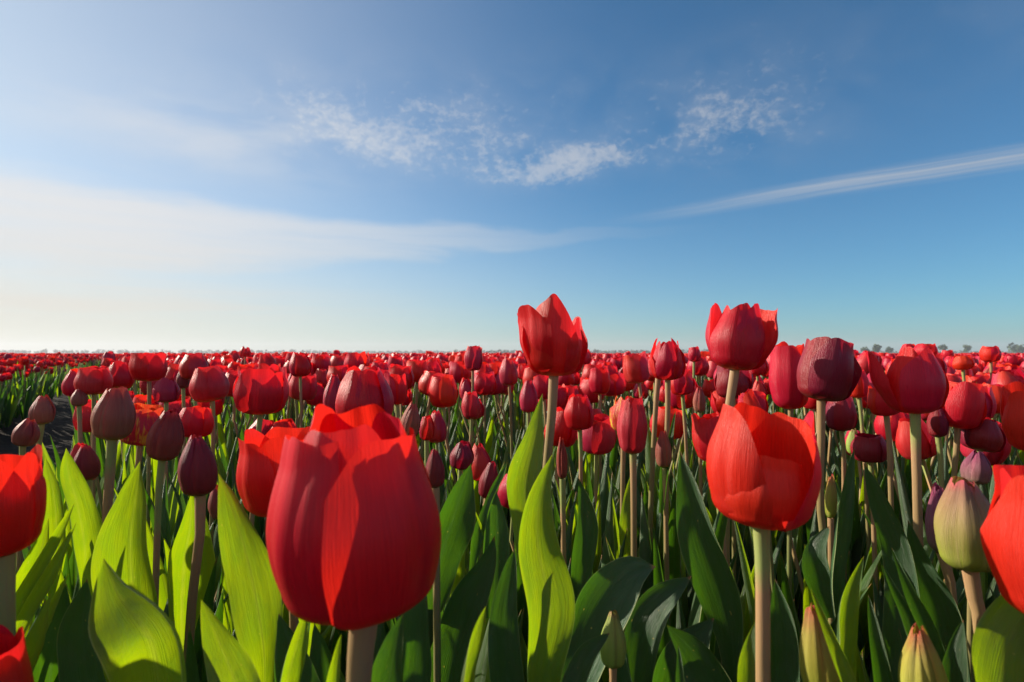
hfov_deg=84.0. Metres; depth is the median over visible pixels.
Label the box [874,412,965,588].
tulip
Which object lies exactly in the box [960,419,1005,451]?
tulip
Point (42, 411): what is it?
tulip
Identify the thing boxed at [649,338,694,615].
tulip
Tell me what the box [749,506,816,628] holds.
leafy plant
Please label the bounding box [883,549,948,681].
tulip
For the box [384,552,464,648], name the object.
leafy plant
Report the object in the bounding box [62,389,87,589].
tulip
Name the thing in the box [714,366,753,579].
tulip
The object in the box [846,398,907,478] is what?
tulip
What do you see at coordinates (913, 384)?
tulip
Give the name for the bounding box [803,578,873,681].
leafy plant
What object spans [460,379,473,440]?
tulip
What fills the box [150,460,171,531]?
leafy plant
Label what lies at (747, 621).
leafy plant
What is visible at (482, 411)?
tulip
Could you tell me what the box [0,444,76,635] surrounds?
tulip
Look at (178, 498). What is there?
leafy plant
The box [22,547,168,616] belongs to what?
leafy plant
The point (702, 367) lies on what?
tulip
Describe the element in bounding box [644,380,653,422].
tulip
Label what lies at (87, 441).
tulip
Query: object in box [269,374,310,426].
tulip
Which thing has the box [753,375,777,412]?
tulip
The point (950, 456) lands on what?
tulip
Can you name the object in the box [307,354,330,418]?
tulip
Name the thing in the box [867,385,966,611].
tulip
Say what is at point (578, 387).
tulip
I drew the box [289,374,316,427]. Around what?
tulip
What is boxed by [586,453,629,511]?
leafy plant
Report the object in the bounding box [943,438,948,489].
leafy plant
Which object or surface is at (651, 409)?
tulip
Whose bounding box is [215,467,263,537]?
leafy plant
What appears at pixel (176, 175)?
sky
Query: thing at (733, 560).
leafy plant
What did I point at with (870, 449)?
tulip
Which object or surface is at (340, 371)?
tulip
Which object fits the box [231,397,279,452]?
tulip
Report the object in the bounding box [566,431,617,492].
leafy plant
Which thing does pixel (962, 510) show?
tulip
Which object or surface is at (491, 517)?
tulip
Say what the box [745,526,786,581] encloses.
leafy plant
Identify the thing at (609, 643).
tulip
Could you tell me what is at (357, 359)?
tulip
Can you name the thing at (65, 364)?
distant tulip rows
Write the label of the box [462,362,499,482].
tulip
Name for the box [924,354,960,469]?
tulip
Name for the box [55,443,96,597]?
tulip
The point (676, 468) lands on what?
tulip
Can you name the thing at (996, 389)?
tulip
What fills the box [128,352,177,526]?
tulip
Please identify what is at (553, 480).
leafy plant
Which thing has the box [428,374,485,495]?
tulip
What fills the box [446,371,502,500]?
tulip
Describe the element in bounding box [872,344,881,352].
tree
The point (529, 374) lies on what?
tulip
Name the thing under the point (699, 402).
tulip
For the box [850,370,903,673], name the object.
tulip
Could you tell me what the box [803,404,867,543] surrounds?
leafy plant
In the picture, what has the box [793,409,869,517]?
tulip
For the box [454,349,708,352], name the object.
distant wood
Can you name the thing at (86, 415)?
tulip
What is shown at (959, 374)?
tulip
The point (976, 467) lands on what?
tulip
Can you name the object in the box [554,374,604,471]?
tulip
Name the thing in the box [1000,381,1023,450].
tulip
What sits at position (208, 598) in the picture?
leafy plant
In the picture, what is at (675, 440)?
tulip
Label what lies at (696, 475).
leafy plant
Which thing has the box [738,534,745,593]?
tulip
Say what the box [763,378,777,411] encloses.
tulip
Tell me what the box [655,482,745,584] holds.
leafy plant
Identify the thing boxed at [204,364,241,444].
tulip
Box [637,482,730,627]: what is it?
leafy plant
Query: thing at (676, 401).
tulip
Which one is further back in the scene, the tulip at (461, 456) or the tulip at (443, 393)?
the tulip at (443, 393)
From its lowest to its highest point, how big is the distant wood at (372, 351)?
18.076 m
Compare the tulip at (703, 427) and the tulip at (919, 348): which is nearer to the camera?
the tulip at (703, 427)
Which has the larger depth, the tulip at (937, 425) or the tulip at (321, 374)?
the tulip at (321, 374)
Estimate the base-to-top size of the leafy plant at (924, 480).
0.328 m
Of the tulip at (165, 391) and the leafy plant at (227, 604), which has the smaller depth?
the leafy plant at (227, 604)
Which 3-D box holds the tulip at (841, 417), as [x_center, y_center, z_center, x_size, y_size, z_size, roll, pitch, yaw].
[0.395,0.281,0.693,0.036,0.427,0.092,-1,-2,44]
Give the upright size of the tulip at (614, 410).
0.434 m
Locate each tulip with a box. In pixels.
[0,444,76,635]
[0,457,260,681]
[11,418,40,573]
[23,353,609,681]
[28,394,55,549]
[35,408,223,623]
[48,368,120,503]
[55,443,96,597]
[59,403,215,602]
[60,386,135,681]
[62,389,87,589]
[68,360,135,494]
[73,366,112,499]
[73,399,102,575]
[74,444,228,613]
[85,387,126,445]
[91,434,235,681]
[96,356,144,478]
[103,390,146,498]
[105,394,158,489]
[118,380,158,496]
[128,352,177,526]
[142,454,144,473]
[144,396,190,500]
[145,363,190,493]
[146,406,213,610]
[152,378,180,550]
[159,395,209,510]
[169,353,235,490]
[176,372,215,531]
[178,360,193,456]
[187,427,237,451]
[189,365,229,611]
[192,398,236,470]
[197,399,236,476]
[203,414,235,448]
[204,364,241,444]
[206,369,232,444]
[208,415,256,508]
[208,485,237,640]
[217,370,239,465]
[217,419,273,539]
[218,426,475,681]
[221,368,253,429]
[224,364,265,462]
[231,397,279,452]
[233,367,333,639]
[234,418,296,548]
[236,414,251,454]
[238,412,249,516]
[239,346,250,424]
[245,363,280,428]
[258,353,292,422]
[266,405,309,423]
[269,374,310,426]
[282,362,314,427]
[287,373,312,421]
[289,352,310,427]
[289,368,327,426]
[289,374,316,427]
[297,372,311,427]
[298,400,419,681]
[306,382,324,406]
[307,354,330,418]
[323,374,339,412]
[326,364,347,382]
[335,365,393,663]
[344,351,369,367]
[359,364,400,418]
[364,366,389,375]
[371,361,388,370]
[384,373,451,509]
[386,461,527,649]
[388,364,424,463]
[399,389,420,451]
[402,382,432,451]
[406,359,435,453]
[418,370,459,470]
[419,395,434,440]
[419,415,434,466]
[420,380,477,470]
[423,368,461,433]
[426,449,489,681]
[427,359,463,447]
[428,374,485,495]
[429,410,477,511]
[430,294,655,681]
[440,391,479,506]
[442,345,482,486]
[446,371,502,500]
[449,361,492,473]
[450,440,473,572]
[453,377,497,470]
[454,398,497,511]
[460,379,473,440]
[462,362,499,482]
[465,443,506,573]
[473,385,509,456]
[479,374,515,521]
[486,362,519,454]
[497,474,575,567]
[499,358,517,458]
[499,385,525,458]
[501,412,553,459]
[504,366,542,469]
[507,496,570,554]
[519,380,577,517]
[523,385,586,509]
[525,439,567,648]
[533,374,558,524]
[544,407,617,556]
[552,409,637,503]
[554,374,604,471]
[554,414,638,557]
[555,384,584,492]
[561,610,631,681]
[562,384,598,499]
[564,393,593,559]
[570,377,595,452]
[574,377,620,473]
[575,363,603,479]
[575,442,603,484]
[583,367,609,494]
[592,396,630,574]
[601,379,649,459]
[601,395,646,681]
[601,401,610,416]
[603,395,643,453]
[605,372,650,489]
[609,369,748,554]
[618,383,647,468]
[622,351,649,460]
[624,402,821,681]
[640,375,663,496]
[641,386,696,488]
[643,380,693,469]
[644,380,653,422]
[645,380,676,466]
[647,406,707,530]
[648,357,688,576]
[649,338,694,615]
[655,411,675,621]
[659,385,694,470]
[669,379,704,492]
[686,356,708,430]
[686,379,715,469]
[686,386,705,571]
[686,422,708,506]
[688,346,700,474]
[690,361,717,419]
[691,411,727,562]
[705,303,777,665]
[710,389,870,603]
[710,391,737,413]
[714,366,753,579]
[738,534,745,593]
[750,527,849,603]
[752,360,803,418]
[752,380,766,397]
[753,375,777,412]
[753,391,768,411]
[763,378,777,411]
[768,407,841,474]
[769,341,881,606]
[775,525,802,612]
[780,336,861,647]
[793,397,827,436]
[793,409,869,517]
[799,450,892,681]
[801,408,845,453]
[812,409,857,462]
[825,397,857,586]
[825,431,840,488]
[825,474,836,623]
[826,428,871,573]
[827,430,849,486]
[831,373,898,504]
[839,374,875,468]
[845,430,886,555]
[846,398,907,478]
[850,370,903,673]
[850,433,934,610]
[856,346,948,681]
[856,350,878,428]
[858,417,953,497]
[859,418,961,576]
[863,407,886,469]
[864,464,1023,681]
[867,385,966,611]
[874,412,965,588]
[880,413,959,514]
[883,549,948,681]
[894,344,914,471]
[913,343,937,477]
[922,385,996,511]
[923,408,964,613]
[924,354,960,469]
[925,482,957,606]
[926,375,961,472]
[926,381,1016,504]
[931,355,974,472]
[936,417,1011,571]
[943,381,986,570]
[946,372,961,451]
[950,371,1023,465]
[951,369,973,437]
[959,346,1001,484]
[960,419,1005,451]
[960,450,992,681]
[965,374,1006,464]
[980,465,1023,613]
[982,382,1003,464]
[983,367,1014,451]
[985,369,1005,418]
[986,378,1013,464]
[990,366,1023,463]
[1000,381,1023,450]
[1005,365,1023,371]
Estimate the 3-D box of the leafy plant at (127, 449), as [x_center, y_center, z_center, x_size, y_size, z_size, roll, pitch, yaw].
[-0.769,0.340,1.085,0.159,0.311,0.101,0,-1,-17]
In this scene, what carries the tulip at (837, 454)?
on the ground
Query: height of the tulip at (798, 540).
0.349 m
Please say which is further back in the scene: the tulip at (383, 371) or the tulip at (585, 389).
the tulip at (585, 389)
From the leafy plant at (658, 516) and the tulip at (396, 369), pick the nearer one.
the leafy plant at (658, 516)
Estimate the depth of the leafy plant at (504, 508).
0.91 m
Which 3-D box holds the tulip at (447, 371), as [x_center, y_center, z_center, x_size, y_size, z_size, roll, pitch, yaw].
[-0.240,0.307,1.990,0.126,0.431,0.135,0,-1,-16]
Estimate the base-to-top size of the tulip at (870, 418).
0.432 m
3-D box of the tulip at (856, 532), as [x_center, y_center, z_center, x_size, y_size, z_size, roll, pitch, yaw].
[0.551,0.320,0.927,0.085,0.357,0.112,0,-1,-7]
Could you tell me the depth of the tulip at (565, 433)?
0.83 m
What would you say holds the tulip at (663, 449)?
on the ground
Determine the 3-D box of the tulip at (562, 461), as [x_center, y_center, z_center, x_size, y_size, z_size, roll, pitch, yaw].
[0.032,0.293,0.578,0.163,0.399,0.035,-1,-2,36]
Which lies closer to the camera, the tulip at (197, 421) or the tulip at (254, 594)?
the tulip at (254, 594)
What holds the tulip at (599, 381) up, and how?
on the ground
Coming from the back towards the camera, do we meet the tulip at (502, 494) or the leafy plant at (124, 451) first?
the leafy plant at (124, 451)
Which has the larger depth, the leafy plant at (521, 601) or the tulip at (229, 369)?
the tulip at (229, 369)
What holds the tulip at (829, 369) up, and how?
on the ground
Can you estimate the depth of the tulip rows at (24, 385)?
2.84 m
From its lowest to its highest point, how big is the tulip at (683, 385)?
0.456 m
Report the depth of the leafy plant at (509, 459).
1.09 m
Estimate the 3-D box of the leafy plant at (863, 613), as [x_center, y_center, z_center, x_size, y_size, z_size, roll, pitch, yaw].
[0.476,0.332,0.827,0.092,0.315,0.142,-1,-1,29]
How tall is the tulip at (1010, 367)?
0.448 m
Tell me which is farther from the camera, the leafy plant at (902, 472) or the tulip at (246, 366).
the tulip at (246, 366)
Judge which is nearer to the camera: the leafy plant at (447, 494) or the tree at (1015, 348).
the leafy plant at (447, 494)
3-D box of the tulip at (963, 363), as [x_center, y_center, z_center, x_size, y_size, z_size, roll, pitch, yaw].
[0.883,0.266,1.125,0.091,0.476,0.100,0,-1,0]
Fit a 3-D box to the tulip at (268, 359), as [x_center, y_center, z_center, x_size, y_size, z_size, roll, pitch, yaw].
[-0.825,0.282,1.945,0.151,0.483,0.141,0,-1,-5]
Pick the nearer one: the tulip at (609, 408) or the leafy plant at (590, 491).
the leafy plant at (590, 491)
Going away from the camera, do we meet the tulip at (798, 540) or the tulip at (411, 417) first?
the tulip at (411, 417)
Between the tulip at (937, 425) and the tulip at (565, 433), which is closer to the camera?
the tulip at (937, 425)
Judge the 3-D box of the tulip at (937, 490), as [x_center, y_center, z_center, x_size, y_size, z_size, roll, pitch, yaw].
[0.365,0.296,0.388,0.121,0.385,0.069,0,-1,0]
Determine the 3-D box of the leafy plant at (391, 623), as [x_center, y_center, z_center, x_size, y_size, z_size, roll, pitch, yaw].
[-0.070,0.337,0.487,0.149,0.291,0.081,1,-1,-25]
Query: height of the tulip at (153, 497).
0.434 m
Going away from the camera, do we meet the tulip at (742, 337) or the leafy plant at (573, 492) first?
the tulip at (742, 337)
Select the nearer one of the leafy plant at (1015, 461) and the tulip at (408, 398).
the leafy plant at (1015, 461)
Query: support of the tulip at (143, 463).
on the ground
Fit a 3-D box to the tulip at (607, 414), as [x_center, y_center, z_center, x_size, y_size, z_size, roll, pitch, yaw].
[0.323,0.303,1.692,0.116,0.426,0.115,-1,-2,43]
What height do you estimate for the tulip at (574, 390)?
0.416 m
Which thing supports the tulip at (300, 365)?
on the ground
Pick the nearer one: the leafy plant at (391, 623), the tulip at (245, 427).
the leafy plant at (391, 623)
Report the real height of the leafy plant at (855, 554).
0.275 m
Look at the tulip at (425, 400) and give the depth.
2.07 m
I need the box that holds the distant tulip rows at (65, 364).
[6,351,1023,397]
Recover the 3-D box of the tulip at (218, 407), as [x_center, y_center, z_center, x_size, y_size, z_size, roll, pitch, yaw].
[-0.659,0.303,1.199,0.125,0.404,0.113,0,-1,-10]
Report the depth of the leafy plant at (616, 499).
0.80 m
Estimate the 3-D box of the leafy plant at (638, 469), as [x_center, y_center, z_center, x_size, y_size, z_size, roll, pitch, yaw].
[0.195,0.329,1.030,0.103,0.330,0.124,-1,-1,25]
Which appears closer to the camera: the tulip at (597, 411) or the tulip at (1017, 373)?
the tulip at (597, 411)
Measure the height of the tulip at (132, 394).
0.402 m
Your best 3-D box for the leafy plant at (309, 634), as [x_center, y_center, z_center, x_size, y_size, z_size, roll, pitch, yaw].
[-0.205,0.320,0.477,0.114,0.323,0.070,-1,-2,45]
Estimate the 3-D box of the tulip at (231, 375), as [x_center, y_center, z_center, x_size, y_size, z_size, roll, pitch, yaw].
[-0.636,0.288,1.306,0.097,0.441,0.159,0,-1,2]
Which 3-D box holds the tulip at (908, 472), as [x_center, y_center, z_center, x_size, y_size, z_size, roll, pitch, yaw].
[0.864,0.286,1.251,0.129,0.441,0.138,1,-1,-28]
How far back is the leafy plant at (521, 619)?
0.53 m
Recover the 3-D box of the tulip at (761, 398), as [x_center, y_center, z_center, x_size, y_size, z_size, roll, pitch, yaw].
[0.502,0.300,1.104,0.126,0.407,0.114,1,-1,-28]
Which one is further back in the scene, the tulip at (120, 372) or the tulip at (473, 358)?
the tulip at (120, 372)
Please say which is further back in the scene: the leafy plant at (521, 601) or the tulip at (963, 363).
the tulip at (963, 363)
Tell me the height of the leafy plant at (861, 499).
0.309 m
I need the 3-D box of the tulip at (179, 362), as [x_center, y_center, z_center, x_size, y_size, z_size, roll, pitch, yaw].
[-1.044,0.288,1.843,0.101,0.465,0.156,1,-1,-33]
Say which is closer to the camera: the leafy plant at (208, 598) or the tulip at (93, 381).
the leafy plant at (208, 598)
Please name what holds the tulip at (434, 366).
on the ground
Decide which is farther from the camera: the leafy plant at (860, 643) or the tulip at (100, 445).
the tulip at (100, 445)
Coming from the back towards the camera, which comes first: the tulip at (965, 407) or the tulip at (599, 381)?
the tulip at (599, 381)
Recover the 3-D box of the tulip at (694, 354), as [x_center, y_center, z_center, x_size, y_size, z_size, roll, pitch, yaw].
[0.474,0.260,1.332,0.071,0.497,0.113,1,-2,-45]
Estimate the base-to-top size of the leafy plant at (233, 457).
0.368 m
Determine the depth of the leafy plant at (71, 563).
0.68 m
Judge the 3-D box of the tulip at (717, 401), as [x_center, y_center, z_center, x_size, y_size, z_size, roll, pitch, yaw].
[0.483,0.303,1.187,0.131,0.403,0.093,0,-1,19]
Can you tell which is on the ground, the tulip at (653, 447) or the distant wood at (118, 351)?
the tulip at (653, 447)
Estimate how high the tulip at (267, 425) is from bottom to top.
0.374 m
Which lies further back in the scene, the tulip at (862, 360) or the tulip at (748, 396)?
the tulip at (862, 360)
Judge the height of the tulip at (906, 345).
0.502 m
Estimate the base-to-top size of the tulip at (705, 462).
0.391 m
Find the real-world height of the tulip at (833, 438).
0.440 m
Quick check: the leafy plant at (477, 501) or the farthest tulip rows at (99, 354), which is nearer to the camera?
the leafy plant at (477, 501)
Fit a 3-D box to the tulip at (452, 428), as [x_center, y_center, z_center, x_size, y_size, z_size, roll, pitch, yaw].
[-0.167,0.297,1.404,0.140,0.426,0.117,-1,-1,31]
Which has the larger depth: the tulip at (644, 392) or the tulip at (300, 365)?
the tulip at (644, 392)
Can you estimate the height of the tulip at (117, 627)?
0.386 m
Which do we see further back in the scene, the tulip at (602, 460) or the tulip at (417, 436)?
the tulip at (417, 436)
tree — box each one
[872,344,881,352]
[885,346,893,352]
[937,344,947,349]
[963,345,972,352]
[1007,342,1023,352]
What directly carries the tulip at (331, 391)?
on the ground
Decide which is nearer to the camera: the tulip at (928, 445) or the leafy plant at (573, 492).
the tulip at (928, 445)
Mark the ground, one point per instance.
(60, 428)
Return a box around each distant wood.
[0,348,310,352]
[312,350,458,352]
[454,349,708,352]
[858,350,1015,352]
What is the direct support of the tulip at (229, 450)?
on the ground
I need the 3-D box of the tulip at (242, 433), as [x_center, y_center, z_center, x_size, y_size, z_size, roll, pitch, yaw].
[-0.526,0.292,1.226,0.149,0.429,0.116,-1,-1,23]
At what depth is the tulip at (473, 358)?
1.19 m
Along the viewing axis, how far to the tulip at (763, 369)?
1.71 m
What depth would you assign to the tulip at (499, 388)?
1.57 m
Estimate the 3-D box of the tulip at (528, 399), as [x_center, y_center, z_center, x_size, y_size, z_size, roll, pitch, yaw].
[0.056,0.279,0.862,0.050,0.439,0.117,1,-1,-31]
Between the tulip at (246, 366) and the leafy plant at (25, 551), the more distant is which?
the tulip at (246, 366)
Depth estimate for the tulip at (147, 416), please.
0.58 m
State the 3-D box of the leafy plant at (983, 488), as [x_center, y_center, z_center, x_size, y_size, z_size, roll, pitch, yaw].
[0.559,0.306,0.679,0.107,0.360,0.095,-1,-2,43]
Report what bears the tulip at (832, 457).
on the ground
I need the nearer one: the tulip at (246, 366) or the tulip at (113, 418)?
the tulip at (113, 418)
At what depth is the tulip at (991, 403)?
0.87 m
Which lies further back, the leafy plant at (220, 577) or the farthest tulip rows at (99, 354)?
the farthest tulip rows at (99, 354)
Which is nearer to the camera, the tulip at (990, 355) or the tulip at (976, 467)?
the tulip at (976, 467)
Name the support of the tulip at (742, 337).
on the ground
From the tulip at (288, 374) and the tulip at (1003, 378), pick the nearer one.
the tulip at (1003, 378)
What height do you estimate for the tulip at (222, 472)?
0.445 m
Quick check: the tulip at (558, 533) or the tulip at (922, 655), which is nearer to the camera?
the tulip at (922, 655)
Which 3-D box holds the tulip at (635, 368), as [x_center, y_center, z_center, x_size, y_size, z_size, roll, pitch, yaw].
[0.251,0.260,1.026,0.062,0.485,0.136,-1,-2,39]
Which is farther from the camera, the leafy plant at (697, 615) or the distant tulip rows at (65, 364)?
the distant tulip rows at (65, 364)
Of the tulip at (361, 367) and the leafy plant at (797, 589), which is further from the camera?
the tulip at (361, 367)
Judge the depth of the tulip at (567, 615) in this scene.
0.40 m
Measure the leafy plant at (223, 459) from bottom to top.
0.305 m
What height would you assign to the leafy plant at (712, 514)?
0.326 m
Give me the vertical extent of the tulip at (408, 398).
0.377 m
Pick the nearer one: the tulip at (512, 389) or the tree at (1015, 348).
the tulip at (512, 389)
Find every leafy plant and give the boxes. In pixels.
[16,539,73,593]
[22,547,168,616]
[31,543,78,621]
[42,436,103,519]
[58,444,151,500]
[74,445,132,580]
[114,467,207,498]
[120,486,208,573]
[122,443,146,485]
[122,456,153,503]
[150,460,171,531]
[160,475,169,563]
[168,458,265,544]
[170,476,187,546]
[173,488,235,612]
[188,494,209,521]
[194,557,283,681]
[213,474,243,596]
[214,413,244,526]
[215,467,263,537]
[218,437,227,472]
[221,559,236,639]
[221,591,319,654]
[282,604,288,625]
[320,625,348,678]
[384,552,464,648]
[384,622,389,633]
[390,559,516,629]
[423,449,449,493]
[441,539,523,657]
[444,546,468,607]
[446,461,504,498]
[447,436,509,523]
[468,427,521,550]
[476,503,598,681]
[504,421,556,544]
[504,444,559,500]
[515,546,570,647]
[551,469,569,505]
[552,460,620,572]
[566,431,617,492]
[567,473,576,520]
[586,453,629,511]
[598,477,627,569]
[603,454,708,561]
[606,511,727,673]
[608,441,681,594]
[615,452,644,496]
[637,408,691,569]
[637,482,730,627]
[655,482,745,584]
[670,461,702,491]
[671,469,837,681]
[673,469,737,576]
[689,436,772,568]
[734,521,771,625]
[737,522,803,607]
[743,531,784,644]
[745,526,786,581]
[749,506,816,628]
[771,501,839,607]
[802,505,869,576]
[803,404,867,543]
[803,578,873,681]
[806,456,878,657]
[824,453,937,548]
[825,462,883,533]
[847,575,883,676]
[850,430,937,527]
[872,560,943,633]
[878,458,930,520]
[892,440,995,608]
[922,455,1017,501]
[932,561,1000,681]
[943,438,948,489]
[944,436,990,488]
[953,484,993,600]
[985,572,987,594]
[1014,447,1020,464]
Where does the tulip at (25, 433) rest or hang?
on the ground
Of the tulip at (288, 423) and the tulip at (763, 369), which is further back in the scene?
the tulip at (763, 369)
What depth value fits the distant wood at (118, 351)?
1491.10 m
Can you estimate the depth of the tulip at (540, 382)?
0.96 m
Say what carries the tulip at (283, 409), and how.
on the ground
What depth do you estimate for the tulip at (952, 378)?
1.33 m
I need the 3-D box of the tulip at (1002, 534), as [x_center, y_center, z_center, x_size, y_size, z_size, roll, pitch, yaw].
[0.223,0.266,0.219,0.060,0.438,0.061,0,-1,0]
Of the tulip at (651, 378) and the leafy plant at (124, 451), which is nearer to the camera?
the leafy plant at (124, 451)
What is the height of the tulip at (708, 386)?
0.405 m
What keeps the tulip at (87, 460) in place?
on the ground
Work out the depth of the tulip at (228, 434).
1.54 m
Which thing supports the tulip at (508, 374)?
on the ground
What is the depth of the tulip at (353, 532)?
0.20 m
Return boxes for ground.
[0,362,869,676]
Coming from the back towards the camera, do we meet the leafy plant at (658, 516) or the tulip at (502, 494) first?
the leafy plant at (658, 516)
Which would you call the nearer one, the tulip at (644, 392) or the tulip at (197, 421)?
the tulip at (197, 421)
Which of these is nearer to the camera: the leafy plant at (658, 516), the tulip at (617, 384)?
the leafy plant at (658, 516)
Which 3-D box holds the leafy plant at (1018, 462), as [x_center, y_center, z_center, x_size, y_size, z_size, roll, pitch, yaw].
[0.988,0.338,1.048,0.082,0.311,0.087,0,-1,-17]
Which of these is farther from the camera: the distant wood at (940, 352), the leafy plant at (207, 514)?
the distant wood at (940, 352)
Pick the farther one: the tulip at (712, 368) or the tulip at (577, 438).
the tulip at (712, 368)
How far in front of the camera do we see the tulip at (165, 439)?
0.47 m
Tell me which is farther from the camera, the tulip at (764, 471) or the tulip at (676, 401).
the tulip at (676, 401)
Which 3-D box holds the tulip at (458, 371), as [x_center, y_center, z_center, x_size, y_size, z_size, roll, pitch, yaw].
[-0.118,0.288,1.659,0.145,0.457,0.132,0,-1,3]
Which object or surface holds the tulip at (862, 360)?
on the ground
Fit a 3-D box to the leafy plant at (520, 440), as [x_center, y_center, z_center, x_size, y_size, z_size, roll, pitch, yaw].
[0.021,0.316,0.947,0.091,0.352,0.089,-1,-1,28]
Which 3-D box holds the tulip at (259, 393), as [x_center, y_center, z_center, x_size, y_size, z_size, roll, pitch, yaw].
[-0.273,0.260,0.593,0.226,0.466,0.061,0,-1,0]
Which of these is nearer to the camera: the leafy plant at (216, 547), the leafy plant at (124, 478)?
the leafy plant at (216, 547)
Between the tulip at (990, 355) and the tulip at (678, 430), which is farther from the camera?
the tulip at (990, 355)
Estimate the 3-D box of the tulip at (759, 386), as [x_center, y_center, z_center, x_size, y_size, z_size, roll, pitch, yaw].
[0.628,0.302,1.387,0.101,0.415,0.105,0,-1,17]
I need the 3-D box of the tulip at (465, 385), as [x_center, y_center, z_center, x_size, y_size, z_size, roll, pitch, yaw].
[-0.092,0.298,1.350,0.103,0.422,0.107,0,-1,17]
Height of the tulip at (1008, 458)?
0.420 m
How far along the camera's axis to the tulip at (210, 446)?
1.41 m
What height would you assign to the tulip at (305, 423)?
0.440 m
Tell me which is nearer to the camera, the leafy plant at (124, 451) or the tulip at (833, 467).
the leafy plant at (124, 451)
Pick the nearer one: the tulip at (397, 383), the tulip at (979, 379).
the tulip at (397, 383)
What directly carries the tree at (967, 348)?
on the far fields
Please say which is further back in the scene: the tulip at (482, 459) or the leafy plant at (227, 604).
the tulip at (482, 459)
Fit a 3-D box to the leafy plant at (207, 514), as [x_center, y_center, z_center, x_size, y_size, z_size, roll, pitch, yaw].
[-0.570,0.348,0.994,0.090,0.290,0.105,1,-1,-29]
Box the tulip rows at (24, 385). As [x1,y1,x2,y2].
[0,349,1023,681]
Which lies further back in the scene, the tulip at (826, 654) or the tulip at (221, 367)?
the tulip at (221, 367)
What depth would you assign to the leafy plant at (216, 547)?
0.76 m
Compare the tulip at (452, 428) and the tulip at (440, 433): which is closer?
the tulip at (440, 433)
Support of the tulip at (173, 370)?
on the ground
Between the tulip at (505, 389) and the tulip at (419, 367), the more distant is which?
the tulip at (505, 389)
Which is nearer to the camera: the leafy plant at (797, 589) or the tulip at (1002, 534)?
the tulip at (1002, 534)
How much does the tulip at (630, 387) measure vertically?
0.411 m
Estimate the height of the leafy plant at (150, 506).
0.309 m
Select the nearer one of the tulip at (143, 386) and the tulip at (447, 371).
the tulip at (143, 386)
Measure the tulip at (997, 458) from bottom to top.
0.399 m
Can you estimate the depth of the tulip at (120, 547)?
0.41 m
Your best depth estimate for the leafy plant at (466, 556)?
0.76 m
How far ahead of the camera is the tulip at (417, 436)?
1.81 m
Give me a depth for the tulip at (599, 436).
0.75 m
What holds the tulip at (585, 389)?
on the ground
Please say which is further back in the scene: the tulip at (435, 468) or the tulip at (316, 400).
the tulip at (316, 400)
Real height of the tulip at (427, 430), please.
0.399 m
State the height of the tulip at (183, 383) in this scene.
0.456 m
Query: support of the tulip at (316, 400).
on the ground
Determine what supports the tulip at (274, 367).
on the ground
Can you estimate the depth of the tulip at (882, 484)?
0.97 m
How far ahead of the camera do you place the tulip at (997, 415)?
1.61 m
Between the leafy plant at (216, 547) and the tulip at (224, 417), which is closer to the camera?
the leafy plant at (216, 547)
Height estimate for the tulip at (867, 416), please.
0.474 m
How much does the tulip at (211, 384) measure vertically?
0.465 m
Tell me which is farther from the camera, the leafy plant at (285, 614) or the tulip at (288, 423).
the tulip at (288, 423)
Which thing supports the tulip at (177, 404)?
on the ground
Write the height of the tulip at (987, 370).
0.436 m
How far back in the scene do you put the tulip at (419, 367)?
1.49 m
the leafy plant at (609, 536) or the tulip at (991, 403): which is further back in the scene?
the tulip at (991, 403)
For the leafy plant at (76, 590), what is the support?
on the ground
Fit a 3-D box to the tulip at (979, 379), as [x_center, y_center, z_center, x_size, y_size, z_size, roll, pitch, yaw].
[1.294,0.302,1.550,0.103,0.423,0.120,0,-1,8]
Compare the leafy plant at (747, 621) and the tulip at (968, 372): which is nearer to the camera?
the leafy plant at (747, 621)
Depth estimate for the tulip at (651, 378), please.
1.53 m
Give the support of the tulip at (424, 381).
on the ground
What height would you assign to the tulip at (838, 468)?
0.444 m
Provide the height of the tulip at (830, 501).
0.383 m
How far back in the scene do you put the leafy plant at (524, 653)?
0.55 m
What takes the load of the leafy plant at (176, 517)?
on the ground
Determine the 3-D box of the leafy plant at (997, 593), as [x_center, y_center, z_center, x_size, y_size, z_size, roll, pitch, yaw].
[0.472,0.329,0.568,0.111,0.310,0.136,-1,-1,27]
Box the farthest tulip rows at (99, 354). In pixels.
[14,353,1015,359]
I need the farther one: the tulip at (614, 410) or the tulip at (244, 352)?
the tulip at (244, 352)
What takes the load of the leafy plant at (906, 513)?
on the ground
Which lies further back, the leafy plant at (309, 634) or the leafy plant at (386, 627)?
the leafy plant at (386, 627)
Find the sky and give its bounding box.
[0,0,1023,352]
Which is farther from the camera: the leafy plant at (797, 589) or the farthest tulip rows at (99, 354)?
the farthest tulip rows at (99, 354)
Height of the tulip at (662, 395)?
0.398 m
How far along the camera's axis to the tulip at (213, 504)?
0.64 m
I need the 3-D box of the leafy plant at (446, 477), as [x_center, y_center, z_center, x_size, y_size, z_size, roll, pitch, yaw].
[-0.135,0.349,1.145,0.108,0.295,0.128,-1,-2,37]
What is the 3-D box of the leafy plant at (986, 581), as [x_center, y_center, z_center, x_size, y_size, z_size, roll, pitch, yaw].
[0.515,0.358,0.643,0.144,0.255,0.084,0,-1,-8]
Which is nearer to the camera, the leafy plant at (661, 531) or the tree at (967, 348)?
the leafy plant at (661, 531)
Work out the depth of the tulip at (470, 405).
0.97 m
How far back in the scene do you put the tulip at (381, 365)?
1.89 m
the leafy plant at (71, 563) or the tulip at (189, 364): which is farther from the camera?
the tulip at (189, 364)
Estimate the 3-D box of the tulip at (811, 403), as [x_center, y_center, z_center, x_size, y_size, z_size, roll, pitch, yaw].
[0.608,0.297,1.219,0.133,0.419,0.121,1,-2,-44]

